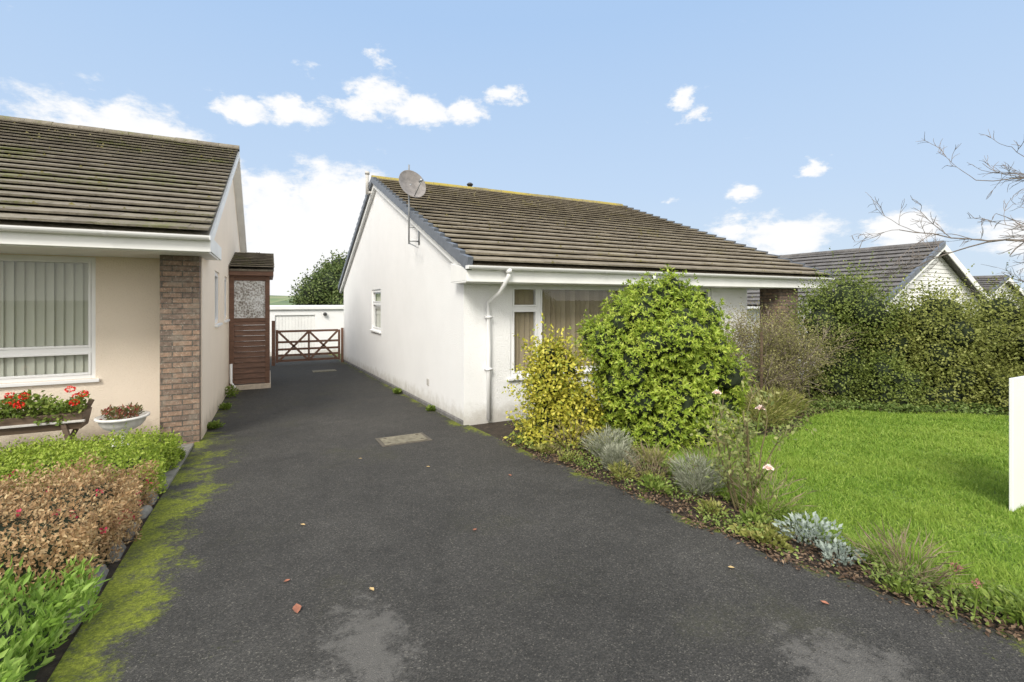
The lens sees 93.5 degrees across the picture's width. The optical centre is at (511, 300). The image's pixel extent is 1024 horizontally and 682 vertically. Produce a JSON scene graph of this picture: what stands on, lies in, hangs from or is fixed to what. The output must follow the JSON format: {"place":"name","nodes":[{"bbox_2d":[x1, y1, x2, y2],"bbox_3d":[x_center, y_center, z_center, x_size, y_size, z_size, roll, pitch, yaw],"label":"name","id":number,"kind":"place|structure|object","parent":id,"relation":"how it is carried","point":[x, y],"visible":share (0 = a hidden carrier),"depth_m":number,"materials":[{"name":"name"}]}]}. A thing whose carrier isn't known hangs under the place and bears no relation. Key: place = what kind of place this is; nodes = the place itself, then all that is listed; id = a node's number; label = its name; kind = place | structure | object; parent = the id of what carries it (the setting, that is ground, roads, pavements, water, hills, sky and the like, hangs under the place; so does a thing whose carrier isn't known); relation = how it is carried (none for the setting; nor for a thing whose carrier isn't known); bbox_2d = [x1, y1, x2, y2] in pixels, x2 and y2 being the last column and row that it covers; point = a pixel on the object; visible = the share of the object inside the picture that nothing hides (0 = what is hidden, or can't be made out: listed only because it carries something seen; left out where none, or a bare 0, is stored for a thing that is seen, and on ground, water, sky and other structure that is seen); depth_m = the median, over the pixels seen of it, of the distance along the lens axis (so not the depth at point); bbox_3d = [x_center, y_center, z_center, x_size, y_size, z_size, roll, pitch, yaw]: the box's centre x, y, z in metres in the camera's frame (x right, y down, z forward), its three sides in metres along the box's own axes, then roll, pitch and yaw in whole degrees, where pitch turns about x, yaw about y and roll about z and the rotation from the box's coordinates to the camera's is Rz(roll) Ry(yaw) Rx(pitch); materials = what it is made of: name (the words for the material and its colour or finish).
{"place":"outdoors","nodes":[
{"label":"outdoors","id":0,"kind":"place"},
{"bbox_2d":[33,493,162,681],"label":"garden soil","id":1,"kind":"structure","parent":0,"point":[44,673],"depth_m":2.48,"materials":[{"name":"brown soil"}]},
{"bbox_2d":[0,553,108,681],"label":"leafy plant bed","id":2,"kind":"object","parent":1,"relation":"on","point":[26,630],"visible":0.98,"depth_m":2.42,"materials":[{"name":"green plant"}]},
{"bbox_2d":[51,599,90,636],"bbox_3d":[-2.436,1.759,2.665,0.126,0.107,0.345,0,0,-25],"label":"edging stone","id":3,"kind":"object","parent":1,"relation":"on","point":[73,630],"visible":0.12,"depth_m":2.59,"materials":[{"name":"grey stone"}]},
{"bbox_2d":[0,450,159,605],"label":"hedge","id":4,"kind":"object","parent":1,"relation":"on","point":[56,525],"visible":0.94,"depth_m":3.26,"materials":[{"name":"brown plant"}]},
{"bbox_2d":[90,564,108,593],"bbox_3d":[-2.623,1.771,3.067,0.122,0.118,0.368,0,0,-43],"label":"edging stone","id":5,"kind":"object","parent":1,"relation":"on","point":[102,569],"visible":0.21,"depth_m":3.08,"materials":[{"name":"grey stone"}]},
{"bbox_2d":[106,540,125,562],"bbox_3d":[-2.814,1.782,3.407,0.119,0.123,0.278,0,0,-27],"label":"edging stone","id":6,"kind":"object","parent":1,"relation":"on","point":[114,551],"visible":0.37,"depth_m":3.35,"materials":[{"name":"grey stone"}]},
{"bbox_2d":[123,521,138,540],"bbox_3d":[-2.998,1.812,3.768,0.110,0.098,0.354,0,0,-29],"label":"edging stone","id":7,"kind":"object","parent":1,"relation":"on","point":[130,532],"visible":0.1,"depth_m":3.69,"materials":[{"name":"grey stone"}]},
{"bbox_2d":[137,505,152,518],"bbox_3d":[-3.172,1.824,4.117,0.136,0.101,0.257,0,0,-22],"label":"edging stone","id":8,"kind":"object","parent":1,"relation":"on","point":[146,511],"visible":0.5,"depth_m":4.11,"materials":[{"name":"grey stone"}]},
{"bbox_2d":[144,491,158,504],"bbox_3d":[-3.328,1.828,4.432,0.113,0.121,0.270,0,0,-27],"label":"edging stone","id":9,"kind":"object","parent":1,"relation":"on","point":[153,502],"visible":0.27,"depth_m":4.37,"materials":[{"name":"grey stone"}]},
{"bbox_2d":[162,443,193,491],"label":"edging slab","id":10,"kind":"structure","parent":1,"relation":"on","point":[171,475],"depth_m":5.24,"materials":[{"name":"grey concrete"}]},
{"bbox_2d":[173,448,185,459],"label":"weed plant","id":11,"kind":"object","parent":1,"relation":"on","point":[182,457],"visible":0.14,"depth_m":5.60,"materials":[{"name":"green plant"}]},
{"bbox_2d":[270,295,295,304],"bbox_3d":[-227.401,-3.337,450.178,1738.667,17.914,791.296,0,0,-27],"label":"hills","id":12,"kind":"structure","parent":0,"point":[276,300],"depth_m":488.69,"materials":[{"name":"green plant"}]},
{"bbox_2d":[243,354,759,383],"bbox_3d":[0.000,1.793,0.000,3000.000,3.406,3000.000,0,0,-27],"label":"ground","id":13,"kind":"structure","parent":0,"point":[747,361],"depth_m":15.47,"materials":[{"name":"green plant"}]},
{"bbox_2d":[0,422,184,500],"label":"hedge","id":14,"kind":"object","parent":13,"relation":"on","point":[131,452],"visible":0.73,"depth_m":4.71,"materials":[{"name":"green plant"}]},
{"bbox_2d":[0,115,246,450],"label":"cream bungalow","id":15,"kind":"object","parent":13,"relation":"on","point":[118,249],"visible":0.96,"depth_m":6.64,"materials":[{"name":"beige paint"}]},
{"bbox_2d":[0,254,99,387],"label":"window","id":16,"kind":"structure","parent":15,"relation":"in","point":[48,303],"depth_m":6.47,"materials":[{"name":"white plastic"}]},
{"bbox_2d":[214,272,222,326],"bbox_3d":[-5.420,-0.032,8.802,0.150,0.995,1.000,0,0,-27],"label":"window","id":17,"kind":"structure","parent":15,"relation":"in","point":[216,274],"depth_m":9.12,"materials":[{"name":"white plastic"}]},
{"bbox_2d":[224,277,229,322],"bbox_3d":[-6.321,-0.032,10.587,0.150,0.995,0.900,0,0,-27],"label":"window","id":18,"kind":"structure","parent":15,"relation":"in","point":[225,321],"depth_m":10.86,"materials":[{"name":"white plastic"}]},
{"bbox_2d":[243,305,343,356],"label":"garage","id":19,"kind":"structure","parent":13,"relation":"on","point":[299,317],"depth_m":23.26,"materials":[{"name":"paint"}]},
{"bbox_2d":[275,315,314,355],"bbox_3d":[-10.399,1.805,23.081,1.750,2.230,0.060,0,0,-27],"label":"door","id":20,"kind":"structure","parent":19,"relation":"in","point":[282,322],"depth_m":23.04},
{"bbox_2d":[285,250,347,304],"bbox_3d":[-10.709,0.093,31.523,7.875,6.882,6.746,0,0,-27],"label":"evergreen tree","id":21,"kind":"object","parent":13,"relation":"on","point":[320,287],"visible":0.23,"depth_m":29.16,"materials":[{"name":"green plant"}]},
{"bbox_2d":[338,171,834,424],"bbox_3d":[-0.024,-0.395,14.975,8.709,6.430,14.319,0,0,-27],"label":"white bungalow","id":22,"kind":"object","parent":13,"relation":"on","point":[457,297],"visible":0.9,"depth_m":9.37,"materials":[{"name":"white paint"}]},
{"bbox_2d":[370,289,380,333],"bbox_3d":[-3.702,0.278,13.282,0.198,1.175,1.350,0,0,-27],"label":"window","id":23,"kind":"structure","parent":22,"relation":"in","point":[376,293],"depth_m":13.56,"materials":[{"name":"white plastic"}]},
{"bbox_2d":[399,165,425,247],"bbox_3d":[-1.862,-1.814,9.261,0.493,1.651,0.480,0,0,12],"label":"satellite dish","id":24,"kind":"object","parent":22,"relation":"attached to","point":[412,183],"visible":0.98,"depth_m":9.34,"materials":[{"name":"metal"}]},
{"bbox_2d":[507,284,629,380],"bbox_3d":[1.212,0.500,8.325,2.930,1.530,0.208,0,0,-27],"label":"window","id":25,"kind":"structure","parent":22,"relation":"in","point":[562,306],"depth_m":8.10,"materials":[{"name":"white plastic"}]},
{"bbox_2d":[691,288,709,304],"bbox_3d":[3.678,0.478,9.576,0.700,1.485,0.082,0,0,-27],"label":"window","id":26,"kind":"structure","parent":22,"relation":"in","point":[702,289],"depth_m":9.67,"materials":[{"name":"white plastic"}]},
{"bbox_2d":[798,303,897,377],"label":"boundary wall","id":27,"kind":"structure","parent":13,"relation":"on","point":[807,332],"depth_m":11.78,"materials":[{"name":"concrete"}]},
{"bbox_2d":[747,240,990,354],"bbox_3d":[11.076,0.535,23.481,8.146,5.171,16.070,0,0,-27],"label":"neighbouring bungalow","id":28,"kind":"object","parent":13,"relation":"on","point":[951,264],"visible":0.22,"depth_m":17.08,"materials":[{"name":"grey tile"}]},
{"bbox_2d":[973,275,1023,305],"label":"distant bungalow","id":29,"kind":"object","parent":13,"relation":"on","point":[981,281],"visible":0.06,"depth_m":25.96,"materials":[{"name":"grey tile"}]},
{"bbox_2d":[0,0,1023,295],"label":"sky","id":30,"kind":"structure","parent":0,"point":[770,126],"materials":[{"name":"blue"}]},
{"bbox_2d":[47,354,1023,681],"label":"driveway","id":31,"kind":"structure","parent":0,"point":[545,570],"depth_m":2.94,"materials":[{"name":"grey asphalt"}]},
{"bbox_2d":[207,419,224,429],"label":"weed plant","id":32,"kind":"object","parent":31,"relation":"on","point":[212,425],"visible":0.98,"depth_m":7.31,"materials":[{"name":"green plant"}]},
{"bbox_2d":[218,402,231,409],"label":"weed plant","id":33,"kind":"object","parent":31,"relation":"on","point":[227,405],"visible":1,"depth_m":8.92,"materials":[{"name":"green plant"}]},
{"bbox_2d":[225,384,238,397],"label":"weed plant","id":34,"kind":"object","parent":31,"relation":"on","point":[232,391],"visible":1,"depth_m":10.37,"materials":[{"name":"green plant"}]},
{"bbox_2d":[229,252,273,389],"bbox_3d":[-6.776,0.507,12.616,0.960,3.755,2.669,0,0,-27],"label":"timber porch","id":35,"kind":"object","parent":31,"relation":"on","point":[250,275],"visible":0.97,"depth_m":11.63,"materials":[{"name":"brown wood"}]},
{"bbox_2d":[292,603,301,612],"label":"fallen leaf","id":36,"kind":"object","parent":31,"relation":"on","point":[296,608],"visible":1,"depth_m":2.70,"materials":[{"name":"orange plant"}]},
{"bbox_2d":[272,321,343,365],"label":"field gate","id":37,"kind":"structure","parent":31,"relation":"on","point":[308,348],"depth_m":18.18,"materials":[{"name":"brown wood"}]},
{"bbox_2d":[312,369,336,371],"bbox_3d":[-6.056,2.271,15.538,0.700,0.055,0.600,0,0,-27],"label":"manhole cover","id":38,"kind":"object","parent":31,"relation":"on","point":[328,370],"visible":0.89,"depth_m":15.51,"materials":[{"name":"concrete"}]},
{"bbox_2d":[392,387,401,393],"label":"weed plant","id":39,"kind":"object","parent":31,"relation":"on","point":[396,390],"visible":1,"depth_m":10.49,"materials":[{"name":"green plant"}]},
{"bbox_2d":[375,433,431,446],"bbox_3d":[-1.462,1.874,6.488,0.660,0.053,0.480,0,0,-27],"label":"manhole cover","id":40,"kind":"object","parent":31,"relation":"on","point":[401,439],"visible":0.98,"depth_m":6.44,"materials":[{"name":"concrete"}]},
{"bbox_2d":[425,404,435,410],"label":"weed plant","id":41,"kind":"object","parent":31,"relation":"on","point":[430,408],"visible":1,"depth_m":8.44,"materials":[{"name":"green plant"}]},
{"bbox_2d":[470,379,1023,640],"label":"garden soil","id":42,"kind":"structure","parent":0,"point":[498,429],"depth_m":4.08,"materials":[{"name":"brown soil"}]},
{"bbox_2d":[514,431,537,441],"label":"border plant","id":43,"kind":"object","parent":42,"relation":"on","point":[523,436],"visible":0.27,"depth_m":6.27,"materials":[{"name":"green plant"}]},
{"bbox_2d":[529,443,559,454],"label":"border plant","id":44,"kind":"object","parent":42,"relation":"on","point":[541,448],"visible":0.91,"depth_m":5.76,"materials":[{"name":"green plant"}]},
{"bbox_2d":[501,312,609,450],"bbox_3d":[0.535,1.097,6.401,1.467,1.892,1.370,0,0,-27],"label":"variegated bush","id":45,"kind":"object","parent":42,"relation":"on","point":[551,363],"visible":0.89,"depth_m":6.13,"materials":[{"name":"yellow plant"}]},
{"bbox_2d":[540,416,598,455],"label":"dry plant","id":46,"kind":"object","parent":42,"relation":"on","point":[569,435],"visible":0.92,"depth_m":5.73,"materials":[{"name":"plant"}]},
{"bbox_2d":[556,448,584,461],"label":"border plant","id":47,"kind":"object","parent":42,"relation":"on","point":[563,454],"visible":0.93,"depth_m":5.40,"materials":[{"name":"green plant"}]},
{"bbox_2d":[551,371,612,450],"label":"variegated bush","id":48,"kind":"object","parent":42,"relation":"on","point":[589,401],"visible":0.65,"depth_m":6.01,"materials":[{"name":"yellow plant"}]},
{"bbox_2d":[579,425,633,459],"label":"lavender plant","id":49,"kind":"object","parent":42,"relation":"on","point":[601,439],"visible":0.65,"depth_m":5.43,"materials":[{"name":"grey plant"}]},
{"bbox_2d":[597,440,641,472],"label":"lavender plant","id":50,"kind":"object","parent":42,"relation":"on","point":[612,456],"visible":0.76,"depth_m":4.99,"materials":[{"name":"grey plant"}]},
{"bbox_2d":[607,459,635,481],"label":"border plant","id":51,"kind":"object","parent":42,"relation":"on","point":[611,468],"visible":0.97,"depth_m":4.74,"materials":[{"name":"green plant"}]},
{"bbox_2d":[616,434,637,445],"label":"border plant","id":52,"kind":"object","parent":42,"relation":"on","point":[627,438],"visible":0.28,"depth_m":5.82,"materials":[{"name":"green plant"}]},
{"bbox_2d":[626,445,648,455],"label":"border plant","id":53,"kind":"object","parent":42,"relation":"on","point":[634,447],"visible":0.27,"depth_m":5.55,"materials":[{"name":"green plant"}]},
{"bbox_2d":[628,470,668,484],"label":"border plant","id":54,"kind":"object","parent":42,"relation":"on","point":[640,476],"visible":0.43,"depth_m":4.66,"materials":[{"name":"green plant"}]},
{"bbox_2d":[621,440,677,479],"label":"dry plant","id":55,"kind":"object","parent":42,"relation":"on","point":[655,467],"visible":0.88,"depth_m":4.75,"materials":[{"name":"beige plant"}]},
{"bbox_2d":[636,473,671,494],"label":"border plant","id":56,"kind":"object","parent":42,"relation":"on","point":[653,483],"visible":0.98,"depth_m":4.39,"materials":[{"name":"green plant"}]},
{"bbox_2d":[641,446,675,464],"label":"border plant","id":57,"kind":"object","parent":42,"relation":"on","point":[656,453],"visible":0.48,"depth_m":5.21,"materials":[{"name":"green plant"}]},
{"bbox_2d":[567,263,755,451],"bbox_3d":[1.963,0.718,6.470,2.469,2.460,2.129,0,0,-27],"label":"rhododendron bush","id":58,"kind":"object","parent":42,"relation":"on","point":[657,375],"visible":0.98,"depth_m":5.86,"materials":[{"name":"green plant"}]},
{"bbox_2d":[657,459,679,476],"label":"border plant","id":59,"kind":"object","parent":42,"relation":"on","point":[668,466],"visible":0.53,"depth_m":4.84,"materials":[{"name":"green plant"}]},
{"bbox_2d":[665,451,728,496],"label":"lavender plant","id":60,"kind":"object","parent":42,"relation":"on","point":[682,476],"visible":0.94,"depth_m":4.33,"materials":[{"name":"grey plant"}]},
{"bbox_2d":[507,388,899,465],"bbox_3d":[3.180,1.771,7.559,6.172,0.299,2.670,0,0,-27],"label":"ground cover","id":61,"kind":"object","parent":42,"relation":"on","point":[788,422],"visible":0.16,"depth_m":7.06,"materials":[{"name":"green plant"}]},
{"bbox_2d":[507,392,903,464],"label":"leaf litter","id":62,"kind":"object","parent":42,"relation":"on","point":[735,427],"visible":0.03,"depth_m":7.13,"materials":[{"name":"brown plant"}]},
{"bbox_2d":[693,496,728,517],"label":"border plant","id":63,"kind":"object","parent":42,"relation":"on","point":[715,505],"visible":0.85,"depth_m":3.90,"materials":[{"name":"green plant"}]},
{"bbox_2d":[680,437,744,485],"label":"dry plant","id":64,"kind":"object","parent":42,"relation":"on","point":[713,456],"visible":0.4,"depth_m":4.56,"materials":[{"name":"plant"}]},
{"bbox_2d":[690,366,816,511],"bbox_3d":[1.937,1.145,3.954,1.152,1.209,0.798,0,0,-27],"label":"rose bush","id":65,"kind":"object","parent":42,"relation":"on","point":[744,434],"visible":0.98,"depth_m":3.95,"materials":[{"name":"green plant"}]},
{"bbox_2d":[735,508,772,526],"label":"border plant","id":66,"kind":"object","parent":42,"relation":"on","point":[752,515],"visible":0.79,"depth_m":3.67,"materials":[{"name":"green plant"}]},
{"bbox_2d":[760,332,762,393],"bbox_3d":[4.171,1.223,8.045,0.030,1.407,0.030,0,0,-27],"label":"garden stake","id":67,"kind":"object","parent":42,"relation":"on","point":[761,359],"visible":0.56,"depth_m":8.03,"materials":[{"name":"brown wood"}]},
{"bbox_2d":[729,520,794,552],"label":"border plant","id":68,"kind":"object","parent":42,"relation":"on","point":[778,537],"visible":0.84,"depth_m":3.41,"materials":[{"name":"green plant"}]},
{"bbox_2d":[507,432,1022,629],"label":"ground cover","id":69,"kind":"object","parent":42,"relation":"on","point":[943,591],"visible":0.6,"depth_m":3.01,"materials":[{"name":"green plant"}]},
{"bbox_2d":[738,394,796,427],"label":"fern","id":70,"kind":"object","parent":42,"relation":"on","point":[773,417],"visible":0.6,"depth_m":6.79,"materials":[{"name":"green plant"}]},
{"bbox_2d":[725,454,816,524],"bbox_3d":[1.940,1.465,3.823,0.731,0.504,0.724,0,0,-27],"label":"dry plant","id":71,"kind":"object","parent":42,"relation":"on","point":[769,497],"visible":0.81,"depth_m":3.79,"materials":[{"name":"green plant"}]},
{"bbox_2d":[745,385,801,419],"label":"fern","id":72,"kind":"object","parent":42,"relation":"on","point":[776,398],"visible":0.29,"depth_m":7.41,"materials":[{"name":"green plant"}]},
{"bbox_2d":[742,381,818,419],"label":"dry plant","id":73,"kind":"object","parent":42,"relation":"on","point":[780,398],"visible":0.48,"depth_m":6.98,"materials":[{"name":"brown plant"}]},
{"bbox_2d":[760,387,811,415],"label":"fern","id":74,"kind":"object","parent":42,"relation":"on","point":[799,400],"visible":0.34,"depth_m":7.66,"materials":[{"name":"green plant"}]},
{"bbox_2d":[763,499,811,523],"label":"border plant","id":75,"kind":"object","parent":42,"relation":"on","point":[785,511],"visible":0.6,"depth_m":3.74,"materials":[{"name":"green plant"}]},
{"bbox_2d":[718,295,872,407],"bbox_3d":[4.695,0.879,8.737,3.840,2.002,2.623,0,0,-27],"label":"twiggy bush","id":76,"kind":"object","parent":42,"relation":"on","point":[791,354],"visible":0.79,"depth_m":8.36,"materials":[{"name":"brown plant"}]},
{"bbox_2d":[772,511,850,549],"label":"silver leaf plant","id":77,"kind":"object","parent":42,"relation":"on","point":[812,532],"visible":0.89,"depth_m":3.38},
{"bbox_2d":[814,538,867,566],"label":"silver leaf plant","id":78,"kind":"object","parent":42,"relation":"on","point":[827,551],"visible":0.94,"depth_m":3.12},
{"bbox_2d":[770,248,928,402],"bbox_3d":[6.425,0.538,9.164,2.618,3.078,2.376,0,0,-27],"label":"hedge bush","id":79,"kind":"object","parent":42,"relation":"on","point":[848,304],"visible":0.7,"depth_m":8.82,"materials":[{"name":"green plant"}]},
{"bbox_2d":[850,540,885,568],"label":"border plant","id":80,"kind":"object","parent":42,"relation":"on","point":[868,556],"visible":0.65,"depth_m":3.08,"materials":[{"name":"green plant"}]},
{"bbox_2d":[746,396,1008,416],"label":"ivy","id":81,"kind":"object","parent":42,"relation":"on","point":[938,408],"visible":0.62,"depth_m":7.71,"materials":[{"name":"green plant"}]},
{"bbox_2d":[847,344,942,410],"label":"bush","id":82,"kind":"object","parent":42,"relation":"on","point":[887,381],"visible":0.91,"depth_m":8.04,"materials":[{"name":"green plant"}]},
{"bbox_2d":[875,572,933,603],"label":"border plant","id":83,"kind":"object","parent":42,"relation":"on","point":[897,588],"visible":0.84,"depth_m":2.76,"materials":[{"name":"green plant"}]},
{"bbox_2d":[838,519,974,599],"bbox_3d":[2.322,1.502,2.872,0.641,0.353,0.628,0,0,19],"label":"dry plant","id":84,"kind":"object","parent":42,"relation":"on","point":[936,568],"visible":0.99,"depth_m":2.88,"materials":[{"name":"plant"}]},
{"bbox_2d":[840,264,1023,410],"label":"hedge bush","id":85,"kind":"object","parent":42,"relation":"on","point":[946,352],"visible":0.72,"depth_m":8.08,"materials":[{"name":"green plant"}]},
{"bbox_2d":[949,560,983,621],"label":"sedum plant","id":86,"kind":"object","parent":42,"relation":"on","point":[956,568],"visible":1,"depth_m":2.51,"materials":[{"name":"green plant"}]},
{"bbox_2d":[943,252,1023,402],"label":"hedge bush","id":87,"kind":"object","parent":42,"relation":"on","point":[1010,312],"visible":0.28,"depth_m":8.31,"materials":[{"name":"green plant"}]},
{"bbox_2d":[958,584,1022,624],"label":"border plant","id":88,"kind":"object","parent":42,"relation":"on","point":[1006,604],"visible":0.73,"depth_m":2.56,"materials":[{"name":"green plant"}]},
{"bbox_2d":[966,354,1023,413],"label":"bush","id":89,"kind":"object","parent":42,"relation":"on","point":[999,393],"visible":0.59,"depth_m":7.69,"materials":[{"name":"green plant"}]},
{"bbox_2d":[979,586,1023,624],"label":"border plant","id":90,"kind":"object","parent":42,"relation":"on","point":[1020,601],"visible":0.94,"depth_m":2.53,"materials":[{"name":"green plant"}]},
{"bbox_2d":[647,408,1023,625],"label":"lawn","id":91,"kind":"structure","parent":0,"point":[909,542],"depth_m":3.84,"materials":[{"name":"green plant"}]},
{"bbox_2d":[851,130,1023,336],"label":"bare tree","id":92,"kind":"object","parent":91,"relation":"on","point":[1019,177],"visible":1,"depth_m":6.48,"materials":[{"name":"grey plant"}]},
{"bbox_2d":[1009,376,1023,511],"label":"white board","id":93,"kind":"object","parent":91,"relation":"on","point":[1016,442],"visible":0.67,"depth_m":3.81,"materials":[{"name":"plastic"}]},
{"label":"garden path","id":94,"kind":"structure","parent":0,"visible":0},
{"bbox_2d":[0,386,93,447],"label":"flower trough","id":95,"kind":"object","parent":94,"relation":"on","point":[39,415],"visible":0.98,"depth_m":5.73,"materials":[{"name":"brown wood"}]},
{"bbox_2d":[94,402,149,445],"bbox_3d":[-4.953,1.615,6.125,0.560,0.610,0.560,0,0,-27],"label":"garden urn","id":96,"kind":"object","parent":94,"relation":"on","point":[116,419],"visible":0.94,"depth_m":6.02,"materials":[{"name":"white stone"}]}
]}

